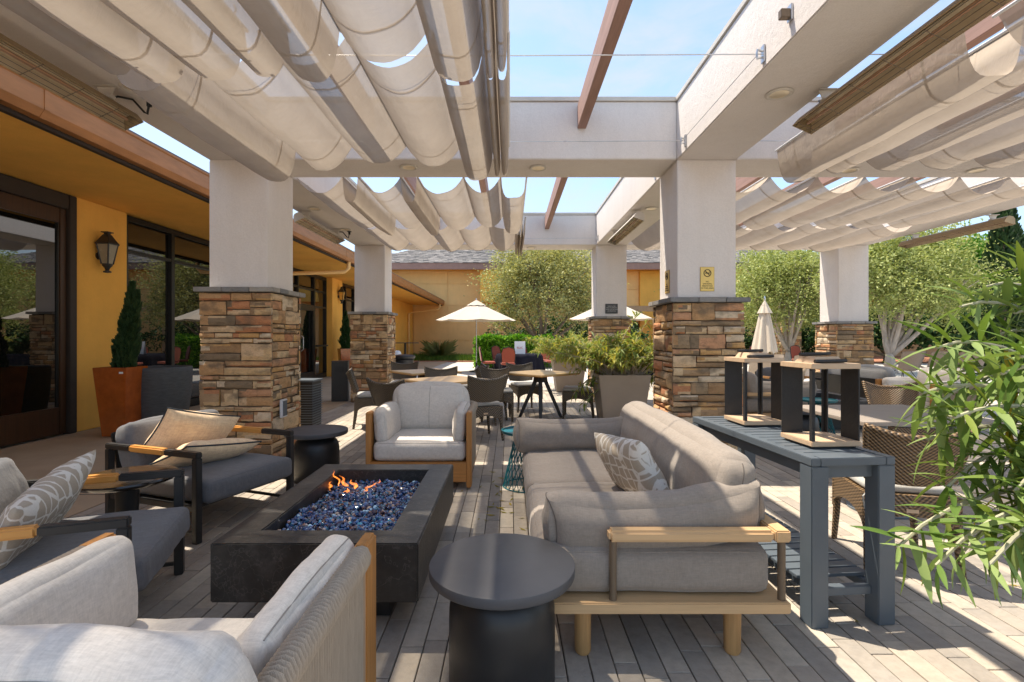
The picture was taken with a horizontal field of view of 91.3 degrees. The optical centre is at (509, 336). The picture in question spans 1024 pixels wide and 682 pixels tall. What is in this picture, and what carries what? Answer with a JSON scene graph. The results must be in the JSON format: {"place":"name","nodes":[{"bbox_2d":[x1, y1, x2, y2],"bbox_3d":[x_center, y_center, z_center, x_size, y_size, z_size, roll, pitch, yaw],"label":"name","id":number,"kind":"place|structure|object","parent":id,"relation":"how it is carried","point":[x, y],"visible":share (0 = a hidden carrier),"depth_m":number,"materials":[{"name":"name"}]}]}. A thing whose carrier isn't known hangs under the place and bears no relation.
{"place":"outdoors","nodes":[
{"label":"outdoors","id":0,"kind":"place"},
{"bbox_2d":[410,352,473,360],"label":"grass","id":1,"kind":"structure","parent":0,"point":[452,357],"depth_m":26.83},
{"bbox_2d":[0,362,1018,448],"bbox_3d":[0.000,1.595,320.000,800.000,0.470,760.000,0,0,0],"label":"ground","id":2,"kind":"structure","parent":0,"point":[16,444],"depth_m":6.59,"materials":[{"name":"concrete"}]},
{"bbox_2d":[0,65,443,446],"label":"restaurant building","id":3,"kind":"structure","parent":2,"relation":"on","point":[75,180],"depth_m":6.80,"materials":[{"name":"yellow paint"}]},
{"bbox_2d":[0,191,65,446],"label":"door","id":4,"kind":"structure","parent":3,"relation":"in","point":[32,233],"depth_m":6.33,"materials":[{"name":"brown wood"}]},
{"bbox_2d":[95,231,119,272],"bbox_3d":[-5.884,-1.225,7.300,0.232,0.610,0.205,0,0,0],"label":"wall lantern","id":5,"kind":"object","parent":3,"relation":"attached to","point":[107,245],"depth_m":7.25,"materials":[{"name":"black glass"}]},
{"bbox_2d":[127,215,209,406],"bbox_3d":[-6.080,-0.290,10.528,0.124,3.240,5.345,0,0,0],"label":"window","id":6,"kind":"structure","parent":3,"relation":"in","point":[166,268],"depth_m":8.91,"materials":[{"name":"glass"}]},
{"bbox_2d":[299,305,314,377],"bbox_3d":[-5.993,0.210,14.850,0.134,2.200,1.100,0,0,0],"label":"door","id":7,"kind":"structure","parent":3,"relation":"in","point":[308,374],"depth_m":15.30,"materials":[{"name":"glass"}]},
{"bbox_2d":[293,268,326,377],"bbox_3d":[-6.080,-0.290,14.850,0.124,3.240,3.200,0,0,0],"label":"window","id":8,"kind":"structure","parent":3,"relation":"in","point":[314,287],"depth_m":15.42,"materials":[{"name":"black glass"}]},
{"bbox_2d":[342,283,353,334],"bbox_3d":[-6.080,-0.290,18.450,0.124,3.240,1.890,0,0,0],"label":"window","id":9,"kind":"structure","parent":3,"relation":"in","point":[348,303],"depth_m":18.85,"materials":[{"name":"glass"}]},
{"bbox_2d":[0,362,446,517],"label":"walkway","id":10,"kind":"structure","parent":2,"relation":"on","point":[39,459],"depth_m":5.77,"materials":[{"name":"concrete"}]},
{"bbox_2d":[92,366,147,436],"bbox_3d":[-5.220,0.865,6.719,0.429,0.910,0.431,0,0,-2],"label":"orange planter","id":11,"kind":"object","parent":10,"relation":"on","point":[118,393],"visible":0.72,"depth_m":6.55,"materials":[{"name":"ceramic"}]},
{"bbox_2d":[109,280,142,367],"bbox_3d":[-5.140,-0.124,6.735,0.391,1.272,0.324,0,0,0],"label":"potted conifer","id":12,"kind":"object","parent":11,"relation":"on","point":[126,346],"visible":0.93,"depth_m":6.66,"materials":[{"name":"green plant"}]},
{"bbox_2d":[141,365,192,418],"bbox_3d":[-5.000,0.882,7.200,0.750,0.895,0.750,0,0,0],"label":"round planter","id":13,"kind":"object","parent":10,"relation":"on","point":[163,387],"visible":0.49,"depth_m":6.93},
{"bbox_2d":[331,360,349,401],"bbox_3d":[-3.500,0.920,10.350,0.330,0.820,0.331,0,0,-12],"label":"litter bin","id":14,"kind":"object","parent":10,"relation":"on","point":[339,383],"visible":0.98,"depth_m":10.19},
{"bbox_2d":[337,348,351,368],"bbox_3d":[-5.449,0.865,16.599,0.429,0.910,0.431,0,0,-33],"label":"orange planter","id":15,"kind":"object","parent":10,"relation":"on","point":[344,354],"visible":0.44,"depth_m":16.43,"materials":[{"name":"ceramic"}]},
{"bbox_2d":[338,310,351,348],"bbox_3d":[-5.441,-0.179,16.604,0.503,1.379,0.521,0,0,0],"label":"potted conifer","id":16,"kind":"object","parent":15,"relation":"on","point":[344,340],"visible":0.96,"depth_m":16.51,"materials":[{"name":"green plant"}]},
{"bbox_2d":[71,383,1023,681],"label":"patio floor","id":17,"kind":"structure","parent":0,"point":[957,637],"depth_m":2.36,"materials":[{"name":"wood"}]},
{"bbox_2d":[0,457,189,591],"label":"lounge chair","id":18,"kind":"object","parent":17,"relation":"on","point":[156,537],"visible":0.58,"depth_m":2.33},
{"bbox_2d":[0,450,95,569],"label":"throw pillow","id":19,"kind":"object","parent":18,"relation":"on","point":[52,496],"visible":0.9,"depth_m":2.15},
{"bbox_2d":[80,465,177,511],"bbox_3d":[-2.270,1.077,2.970,0.516,0.505,0.516,0,0,0],"label":"side table","id":20,"kind":"object","parent":17,"relation":"on","point":[127,493],"visible":0.41,"depth_m":2.91,"materials":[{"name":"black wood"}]},
{"bbox_2d":[0,533,375,681],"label":"armchair","id":21,"kind":"object","parent":17,"relation":"on","point":[71,615],"visible":1,"depth_m":1.22,"materials":[{"name":"fabric"}]},
{"bbox_2d":[105,409,293,544],"bbox_3d":[-2.265,0.960,3.725,0.986,0.740,0.838,0,0,20],"label":"lounge chair","id":22,"kind":"object","parent":17,"relation":"on","point":[207,483],"visible":0.52,"depth_m":3.48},
{"bbox_2d":[144,407,240,448],"bbox_3d":[-2.386,0.730,3.770,0.179,0.379,0.625,32,-2,24],"label":"throw pillow","id":23,"kind":"object","parent":22,"relation":"on","point":[174,428],"visible":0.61,"depth_m":3.62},
{"bbox_2d":[149,438,261,466],"bbox_3d":[-2.214,0.855,3.686,0.369,0.150,0.625,-25,-16,15],"label":"throw pillow","id":24,"kind":"object","parent":22,"relation":"on","point":[218,449],"visible":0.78,"depth_m":3.57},
{"bbox_2d":[193,160,305,456],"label":"pergola column","id":25,"kind":"structure","parent":17,"relation":"on","point":[250,321],"depth_m":5.22,"materials":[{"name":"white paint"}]},
{"bbox_2d":[0,0,1023,249],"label":"pergola","id":26,"kind":"object","parent":25,"relation":"on","point":[812,46],"visible":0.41,"depth_m":5.21,"materials":[{"name":"white paint"}]},
{"bbox_2d":[0,33,151,130],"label":"patio heater","id":27,"kind":"object","parent":26,"relation":"attached to","point":[29,65],"visible":0.92,"depth_m":3.39,"materials":[{"name":"metal"}]},
{"bbox_2d":[0,0,508,82],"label":"shade sail","id":28,"kind":"object","parent":26,"relation":"hanging from","point":[161,41],"visible":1,"depth_m":2.67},
{"bbox_2d":[117,30,509,181],"bbox_3d":[-1.255,-1.731,4.025,2.512,0.432,1.870,0,0,0],"label":"shade sail","id":29,"kind":"object","parent":26,"relation":"hanging from","point":[417,106],"visible":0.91,"depth_m":3.75,"materials":[{"name":"fabric"}]},
{"bbox_2d":[293,210,350,244],"bbox_3d":[-2.926,-1.726,7.975,0.291,0.222,1.750,0,0,0],"label":"patio heater","id":30,"kind":"object","parent":26,"relation":"attached to","point":[304,220],"visible":1,"depth_m":7.81,"materials":[{"name":"beige metal"}]},
{"bbox_2d":[607,210,644,244],"bbox_3d":[1.893,-1.728,8.000,0.314,0.217,1.900,0,0,0],"label":"patio heater","id":31,"kind":"object","parent":26,"relation":"attached to","point":[633,222],"visible":1,"depth_m":7.76,"materials":[{"name":"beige metal"}]},
{"bbox_2d":[756,44,764,63],"bbox_3d":[1.712,-1.932,3.430,0.058,0.120,0.044,0,0,0],"label":"cable anchor","id":32,"kind":"object","parent":26,"relation":"attached to","point":[762,51],"visible":1,"depth_m":3.42,"materials":[{"name":"metal"}]},
{"bbox_2d":[406,54,761,55],"bbox_3d":[-0.394,-1.926,3.430,4.242,0.019,0.008,0,0,0],"label":"shade cable","id":33,"kind":"object","parent":32,"relation":"attached to","point":[625,54],"visible":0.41,"depth_m":3.43,"materials":[{"name":"metal"}]},
{"bbox_2d":[765,87,793,100],"bbox_3d":[2.040,-1.831,3.790,0.200,0.014,0.200,0,0,0],"label":"downlight","id":34,"kind":"object","parent":26,"relation":"attached to","point":[780,93],"visible":1,"depth_m":3.79,"materials":[{"name":"beige"}]},
{"bbox_2d":[778,3,792,23],"bbox_3d":[1.706,-2.000,3.100,0.070,0.100,0.050,0,0,0],"label":"bracket","id":35,"kind":"object","parent":26,"relation":"attached to","point":[785,14],"visible":1,"depth_m":3.08,"materials":[{"name":"metal"}]},
{"bbox_2d":[792,0,1011,134],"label":"patio heater","id":36,"kind":"object","parent":26,"relation":"attached to","point":[947,24],"visible":1,"depth_m":3.04,"materials":[{"name":"wood"}]},
{"bbox_2d":[898,214,1014,247],"bbox_3d":[7.364,-1.732,8.300,0.312,0.211,2.000,0,0,0],"label":"patio heater","id":37,"kind":"object","parent":26,"relation":"attached to","point":[992,222],"visible":1,"depth_m":8.05,"materials":[{"name":"metal"}]},
{"bbox_2d":[992,0,1023,46],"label":"shade sail","id":38,"kind":"object","parent":26,"relation":"hanging from","point":[1011,15],"visible":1,"depth_m":2.87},
{"bbox_2d":[298,378,322,425],"bbox_3d":[-2.600,0.938,6.350,0.340,0.785,0.340,0,0,0],"label":"louvered bin","id":39,"kind":"object","parent":17,"relation":"on","point":[311,400],"visible":0.41,"depth_m":6.20,"materials":[{"name":"metal"}]},
{"bbox_2d":[284,424,347,483],"bbox_3d":[-1.800,1.099,4.660,0.562,0.461,0.562,0,0,0],"label":"side table","id":40,"kind":"object","parent":17,"relation":"on","point":[316,447],"visible":0.77,"depth_m":4.50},
{"bbox_2d":[211,464,452,614],"bbox_3d":[-0.855,1.117,2.865,0.910,0.425,1.360,0,0,0],"label":"fire pit","id":41,"kind":"object","parent":17,"relation":"on","point":[258,556],"visible":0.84,"depth_m":2.27,"materials":[{"name":"concrete"}]},
{"bbox_2d":[278,479,420,529],"bbox_3d":[-0.855,0.978,2.864,0.603,0.090,1.050,0,0,0],"label":"fire glass","id":42,"kind":"object","parent":41,"relation":"in","point":[325,511],"visible":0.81,"depth_m":2.78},
{"bbox_2d":[346,368,374,428],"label":"rattan chair","id":43,"kind":"object","parent":17,"relation":"on","point":[363,399],"visible":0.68,"depth_m":7.20,"materials":[{"name":"brown wicker"}]},
{"bbox_2d":[348,245,397,401],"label":"pergola column","id":44,"kind":"structure","parent":17,"relation":"on","point":[372,336],"depth_m":10.10,"materials":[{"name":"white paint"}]},
{"bbox_2d":[366,377,404,405],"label":"rattan chair","id":45,"kind":"object","parent":17,"relation":"on","point":[381,393],"visible":0.26,"depth_m":5.71,"materials":[{"name":"brown wicker"}]},
{"bbox_2d":[390,361,418,382],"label":"rattan chair","id":46,"kind":"object","parent":17,"relation":"on","point":[401,366],"visible":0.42,"depth_m":9.63,"materials":[{"name":"brown wicker"}]},
{"bbox_2d":[366,381,477,487],"bbox_3d":[-0.790,0.881,4.763,0.940,0.858,0.885,0,0,0],"label":"rope armchair","id":47,"kind":"object","parent":17,"relation":"on","point":[426,422],"visible":1,"depth_m":4.45,"materials":[{"name":"fabric"}]},
{"bbox_2d":[389,368,461,377],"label":"dining table","id":48,"kind":"object","parent":17,"relation":"on","point":[420,373],"visible":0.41,"depth_m":8.39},
{"bbox_2d":[424,366,457,376],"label":"rattan chair","id":49,"kind":"object","parent":17,"relation":"on","point":[432,372],"visible":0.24,"depth_m":8.03,"materials":[{"name":"brown wicker"}]},
{"bbox_2d":[401,375,484,383],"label":"dining table","id":50,"kind":"object","parent":17,"relation":"on","point":[459,379],"visible":0.25,"depth_m":6.84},
{"bbox_2d":[467,374,507,440],"bbox_3d":[-0.374,0.906,6.462,0.534,0.854,0.616,0,0,-24],"label":"rattan chair","id":51,"kind":"object","parent":17,"relation":"on","point":[486,395],"visible":0.67,"depth_m":6.27,"materials":[{"name":"brown wicker"}]},
{"bbox_2d":[474,365,513,421],"bbox_3d":[-0.264,0.906,7.995,0.616,0.854,0.534,0,0,-5],"label":"rattan chair","id":52,"kind":"object","parent":17,"relation":"on","point":[508,395],"visible":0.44,"depth_m":7.78,"materials":[{"name":"brown wicker"}]},
{"bbox_2d":[479,366,509,425],"bbox_3d":[-0.328,0.906,7.810,0.534,0.854,0.616,0,0,20],"label":"rattan chair","id":53,"kind":"object","parent":17,"relation":"on","point":[487,373],"visible":0.32,"depth_m":8.02,"materials":[{"name":"brown wicker"}]},
{"bbox_2d":[429,533,574,681],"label":"side table","id":54,"kind":"object","parent":17,"relation":"on","point":[501,592],"visible":1,"depth_m":1.78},
{"bbox_2d":[501,426,524,492],"bbox_3d":[0.150,1.079,4.450,0.450,0.499,0.450,0,0,0],"label":"wire side table","id":55,"kind":"object","parent":17,"relation":"on","point":[508,430],"visible":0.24,"depth_m":4.38,"materials":[{"name":"teal metal"}]},
{"bbox_2d":[506,362,542,412],"bbox_3d":[0.258,0.906,9.060,0.534,0.854,0.616,0,0,-20],"label":"rattan chair","id":56,"kind":"object","parent":17,"relation":"on","point":[519,389],"visible":0.7,"depth_m":9.01,"materials":[{"name":"brown wicker"}]},
{"bbox_2d":[509,370,579,418],"bbox_3d":[0.500,0.966,8.200,0.920,0.748,0.920,0,0,-42],"label":"dining table","id":57,"kind":"object","parent":17,"relation":"on","point":[540,377],"visible":0.84,"depth_m":8.16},
{"bbox_2d":[551,359,584,391],"bbox_3d":[1.420,0.950,12.200,0.779,0.740,0.779,0,0,0],"label":"tapered planter","id":58,"kind":"object","parent":17,"relation":"on","point":[560,382],"visible":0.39,"depth_m":11.86,"materials":[{"name":"concrete"}]},
{"bbox_2d":[522,330,587,360],"bbox_3d":[1.363,0.237,12.273,2.195,0.817,2.322,0,0,28],"label":"planter shrub","id":59,"kind":"object","parent":58,"relation":"in","point":[547,346],"visible":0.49,"depth_m":11.87,"materials":[{"name":"green plant"}]},
{"bbox_2d":[562,368,598,418],"bbox_3d":[1.183,0.906,8.239,0.616,0.854,0.534,0,0,10],"label":"rattan chair","id":60,"kind":"object","parent":17,"relation":"on","point":[567,393],"visible":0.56,"depth_m":8.04,"materials":[{"name":"brown wicker"}]},
{"bbox_2d":[586,245,632,401],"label":"pergola column","id":61,"kind":"structure","parent":17,"relation":"on","point":[609,274],"depth_m":10.10,"materials":[{"name":"white paint"}]},
{"bbox_2d":[591,371,650,417],"bbox_3d":[1.720,0.950,7.850,0.779,0.740,0.779,0,0,0],"label":"tapered planter","id":62,"kind":"object","parent":17,"relation":"on","point":[614,394],"visible":0.63,"depth_m":7.50,"materials":[{"name":"concrete"}]},
{"bbox_2d":[545,311,655,411],"bbox_3d":[1.742,0.391,7.888,2.345,1.596,2.538,0,0,0],"label":"planter shrub","id":63,"kind":"object","parent":62,"relation":"in","point":[628,355],"visible":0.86,"depth_m":7.57,"materials":[{"name":"green plant"}]},
{"bbox_2d":[513,401,790,655],"bbox_3d":[0.580,0.908,3.050,1.115,0.844,2.060,0,0,0],"label":"outdoor sofa","id":64,"kind":"object","parent":17,"relation":"on","point":[695,534],"visible":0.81,"depth_m":2.10,"materials":[{"name":"fabric"}]},
{"bbox_2d":[594,433,669,491],"bbox_3d":[0.649,0.706,2.720,0.164,0.360,0.540,-27,1,-16],"label":"throw pillow","id":65,"kind":"object","parent":64,"relation":"on","point":[630,464],"visible":0.84,"depth_m":2.56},
{"bbox_2d":[648,160,750,449],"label":"pergola column","id":66,"kind":"structure","parent":17,"relation":"on","point":[698,336],"depth_m":5.22,"materials":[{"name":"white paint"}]},
{"bbox_2d":[700,267,713,290],"bbox_3d":[2.056,-0.595,5.211,0.148,0.254,0.014,0,0,0],"label":"no smoking sign","id":67,"kind":"object","parent":66,"relation":"attached to","point":[706,278],"visible":1,"depth_m":5.21,"materials":[{"name":"gold metal"}]},
{"bbox_2d":[742,371,816,416],"bbox_3d":[3.808,0.908,8.000,1.115,0.844,2.060,0,0,0],"label":"outdoor sofa","id":68,"kind":"object","parent":17,"relation":"on","point":[752,393],"visible":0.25,"depth_m":7.02,"materials":[{"name":"grey fabric"}]},
{"bbox_2d":[693,416,894,628],"bbox_3d":[1.520,0.943,2.885,0.410,0.775,1.200,0,0,-5],"label":"console table","id":69,"kind":"object","parent":17,"relation":"on","point":[813,562],"visible":0.68,"depth_m":2.32,"materials":[{"name":"wood"}]},
{"bbox_2d":[724,349,783,425],"bbox_3d":[1.555,0.319,3.200,0.256,0.471,0.256,0,0,-4],"label":"table lantern","id":70,"kind":"object","parent":69,"relation":"on","point":[733,389],"visible":0.97,"depth_m":3.20,"materials":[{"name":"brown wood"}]},
{"bbox_2d":[780,352,860,447],"bbox_3d":[1.605,0.319,2.600,0.256,0.471,0.256,0,0,-4],"label":"table lantern","id":71,"kind":"object","parent":69,"relation":"on","point":[792,400],"visible":1,"depth_m":2.58,"materials":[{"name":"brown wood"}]},
{"bbox_2d":[803,397,837,433],"bbox_3d":[4.060,1.079,6.600,0.450,0.499,0.450,0,0,0],"label":"wire side table","id":72,"kind":"object","parent":17,"relation":"on","point":[818,401],"visible":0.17,"depth_m":6.51,"materials":[{"name":"teal metal"}]},
{"bbox_2d":[815,392,867,428],"bbox_3d":[4.750,1.117,7.550,0.900,0.425,1.200,0,0,0],"label":"fire pit","id":73,"kind":"object","parent":17,"relation":"on","point":[837,423],"visible":0.1,"depth_m":7.15,"materials":[{"name":"black stone"}]},
{"bbox_2d":[812,245,877,371],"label":"pergola column","id":74,"kind":"structure","parent":17,"relation":"on","point":[844,329],"depth_m":10.10,"materials":[{"name":"white paint"}]},
{"bbox_2d":[815,364,895,397],"bbox_3d":[6.517,0.883,9.000,0.934,0.795,1.860,0,0,0],"label":"modular sofa","id":75,"kind":"object","parent":17,"relation":"on","point":[869,373],"visible":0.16,"depth_m":8.61,"materials":[{"name":"grey fabric"}]},
{"bbox_2d":[862,381,935,435],"bbox_3d":[4.013,0.906,5.112,0.534,0.854,0.616,0,0,12],"label":"rattan chair","id":76,"kind":"object","parent":17,"relation":"on","point":[875,394],"visible":0.32,"depth_m":5.33,"materials":[{"name":"brown wicker"}]},
{"bbox_2d":[831,422,972,580],"bbox_3d":[2.284,0.906,2.958,0.534,0.854,0.616,0,0,14],"label":"rattan chair","id":77,"kind":"object","parent":17,"relation":"on","point":[851,490],"visible":0.53,"depth_m":2.76,"materials":[{"name":"brown wicker"}]},
{"bbox_2d":[803,404,1004,519],"bbox_3d":[2.900,0.959,3.867,1.000,0.742,0.870,0,0,-2],"label":"pedestal table","id":78,"kind":"object","parent":17,"relation":"on","point":[879,415],"visible":0.22,"depth_m":3.81,"materials":[{"name":"stone"}]},
{"bbox_2d":[875,367,976,415],"bbox_3d":[6.143,0.881,7.349,0.885,0.858,0.940,0,0,-8],"label":"rope armchair","id":79,"kind":"object","parent":17,"relation":"on","point":[921,378],"visible":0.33,"depth_m":7.55,"materials":[{"name":"fabric"}]},
{"bbox_2d":[130,0,1023,253],"label":"sky","id":80,"kind":"structure","parent":0,"point":[536,27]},
{"bbox_2d":[414,356,929,362],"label":"planting bed ground","id":81,"kind":"structure","parent":0,"point":[878,359],"depth_m":26.77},
{"bbox_2d":[418,340,457,356],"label":"ornamental grass","id":82,"kind":"object","parent":81,"relation":"on","point":[445,348],"depth_m":28.01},
{"bbox_2d":[482,312,652,343],"bbox_3d":[3.063,0.131,26.530,9.406,3.826,3.498,0,0,0],"label":"bush","id":83,"kind":"object","parent":81,"relation":"on","point":[566,333],"visible":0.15,"depth_m":26.27,"materials":[{"name":"green plant"}]},
{"bbox_2d":[392,250,819,354],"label":"ballroom building","id":84,"kind":"structure","parent":81,"relation":"on","point":[442,275],"depth_m":31.00,"materials":[{"name":"yellow paint"}]},
{"bbox_2d":[648,305,816,353],"bbox_3d":[14.473,0.039,27.502,14.225,3.704,3.698,0,0,0],"label":"bush","id":85,"kind":"object","parent":81,"relation":"on","point":[748,339],"visible":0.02,"depth_m":27.12,"materials":[{"name":"green plant"}]},
{"bbox_2d":[780,288,978,362],"bbox_3d":[18.915,-0.433,25.025,12.285,3.908,5.289,0,0,0],"label":"bush","id":86,"kind":"object","parent":81,"relation":"on","point":[918,340],"visible":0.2,"depth_m":24.62,"materials":[{"name":"plant"}]},
{"bbox_2d":[909,221,1021,311],"bbox_3d":[25.909,-2.585,27.422,11.100,7.930,7.767,0,0,-27],"label":"tree","id":87,"kind":"object","parent":81,"relation":"on","point":[978,250],"visible":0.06,"depth_m":26.47,"materials":[{"name":"green plant"}]},
{"bbox_2d":[416,363,991,383],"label":"plaza floor","id":88,"kind":"structure","parent":0,"point":[465,368],"depth_m":19.46,"materials":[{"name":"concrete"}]},
{"bbox_2d":[437,298,515,371],"bbox_3d":[-1.250,-0.050,18.700,2.780,2.760,2.780,0,0,12],"label":"umbrella","id":89,"kind":"object","parent":88,"relation":"on","point":[476,310],"visible":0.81,"depth_m":18.16,"materials":[{"name":"beige fabric"}]},
{"bbox_2d":[501,347,515,368],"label":"banquet chair","id":90,"kind":"object","parent":88,"relation":"on","point":[508,354],"visible":0.81,"depth_m":15.73,"materials":[{"name":"red fabric"}]},
{"bbox_2d":[472,332,553,367],"bbox_3d":[0.119,0.613,21.232,3.454,1.570,1.358,0,0,0],"label":"hedge","id":91,"kind":"object","parent":88,"relation":"on","point":[499,340],"visible":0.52,"depth_m":20.77,"materials":[{"name":"green plant"}]},
{"bbox_2d":[494,353,544,369],"bbox_3d":[0.321,0.963,17.111,1.820,0.735,1.777,0,0,0],"label":"banquet table","id":92,"kind":"object","parent":88,"relation":"on","point":[526,358],"visible":0.4,"depth_m":16.50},
{"bbox_2d":[463,212,628,340],"bbox_3d":[1.614,-2.213,23.520,7.686,7.187,6.346,0,0,-20],"label":"tree","id":93,"kind":"object","parent":88,"relation":"on","point":[532,272],"visible":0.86,"depth_m":22.45,"materials":[{"name":"green plant"}]},
{"bbox_2d":[569,307,651,320],"bbox_3d":[3.560,-0.050,17.500,2.780,2.760,2.780,0,0,-27],"label":"umbrella","id":94,"kind":"object","parent":88,"relation":"on","point":[583,316],"visible":0.16,"depth_m":16.97,"materials":[{"name":"beige fabric"}]},
{"bbox_2d":[751,296,777,353],"bbox_3d":[8.349,0.000,16.402,0.765,2.660,0.790,0,0,-24],"label":"closed umbrella","id":95,"kind":"object","parent":88,"relation":"on","point":[764,338],"visible":0.88,"depth_m":16.22,"materials":[{"name":"beige fabric"}]},
{"bbox_2d":[771,316,800,360],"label":"garden pillar","id":96,"kind":"structure","parent":88,"relation":"on","point":[781,350],"depth_m":24.15,"materials":[{"name":"stone"}]},
{"bbox_2d":[736,250,872,360],"bbox_3d":[12.195,-1.819,22.123,7.839,6.399,5.842,0,0,0],"label":"tree","id":97,"kind":"object","parent":88,"relation":"on","point":[776,272],"visible":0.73,"depth_m":21.59,"materials":[{"name":"green plant"}]},
{"bbox_2d":[790,218,1016,373],"bbox_3d":[14.079,-1.951,18.293,7.255,6.661,6.681,0,0,0],"label":"tree","id":98,"kind":"object","parent":88,"relation":"on","point":[902,280],"visible":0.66,"depth_m":17.14,"materials":[{"name":"green plant"}]},
{"bbox_2d":[882,351,926,377],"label":"shell chair","id":99,"kind":"object","parent":88,"relation":"on","point":[916,359],"visible":0.79,"depth_m":14.46,"materials":[{"name":"brown"}]},
{"bbox_2d":[957,207,1023,369],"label":"cypress tree","id":100,"kind":"object","parent":88,"relation":"on","point":[1004,234],"visible":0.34,"depth_m":18.74,"materials":[{"name":"green plant"}]},
{"bbox_2d":[803,412,818,431],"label":"side table","id":101,"kind":"object","parent":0,"point":[805,421],"visible":0.13,"depth_m":5.86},
{"bbox_2d":[868,288,960,355],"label":"garden building","id":102,"kind":"structure","parent":0,"point":[928,351],"depth_m":33.00,"materials":[{"name":"beige paint"}]},
{"bbox_2d":[852,238,1023,608],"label":"leafy shrub","id":103,"kind":"object","parent":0,"point":[1004,387],"visible":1,"depth_m":1.33,"materials":[{"name":"green plant"}]},
{"bbox_3d":[4.494,-1.926,9.850,4.233,0.019,0.008,0,0,0],"label":"shade cable","id":104,"kind":"object","parent":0,"visible":0},
{"bbox_2d":[631,219,910,251],"bbox_3d":[4.470,-1.801,8.980,4.122,0.333,2.060,0,0,0],"label":"shade sail","id":105,"kind":"object","parent":104,"relation":"hanging from","point":[816,238],"visible":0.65,"depth_m":8.71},
{"bbox_3d":[4.494,-1.926,4.950,4.233,0.019,0.008,0,0,0],"label":"shade cable","id":106,"kind":"object","parent":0,"visible":0},
{"bbox_2d":[774,27,1023,182],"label":"shade sail","id":107,"kind":"object","parent":106,"relation":"hanging from","point":[954,102],"visible":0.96,"depth_m":3.88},
{"bbox_3d":[4.494,-1.926,5.980,4.233,0.019,0.008,0,0,0],"label":"shade cable","id":108,"kind":"object","parent":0,"visible":0},
{"bbox_2d":[736,177,1023,229],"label":"shade sail","id":109,"kind":"object","parent":108,"relation":"hanging from","point":[860,202],"visible":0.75,"depth_m":6.44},
{"bbox_3d":[-0.394,-1.926,5.980,4.242,0.019,0.008,0,0,0],"label":"shade cable","id":110,"kind":"object","parent":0,"visible":0},
{"bbox_2d":[297,177,526,235],"bbox_3d":[-1.165,-1.763,6.920,2.752,0.408,2.060,0,0,0],"label":"shade sail","id":111,"kind":"object","parent":110,"relation":"hanging from","point":[462,204],"visible":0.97,"depth_m":6.55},
{"bbox_3d":[-0.394,-1.926,9.850,4.242,0.019,0.008,0,0,0],"label":"shade cable","id":112,"kind":"object","parent":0,"visible":0},
{"bbox_2d":[363,216,525,255],"bbox_3d":[-1.125,-1.768,8.980,2.772,0.399,2.060,0,0,0],"label":"shade sail","id":113,"kind":"object","parent":112,"relation":"hanging from","point":[449,239],"visible":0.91,"depth_m":8.90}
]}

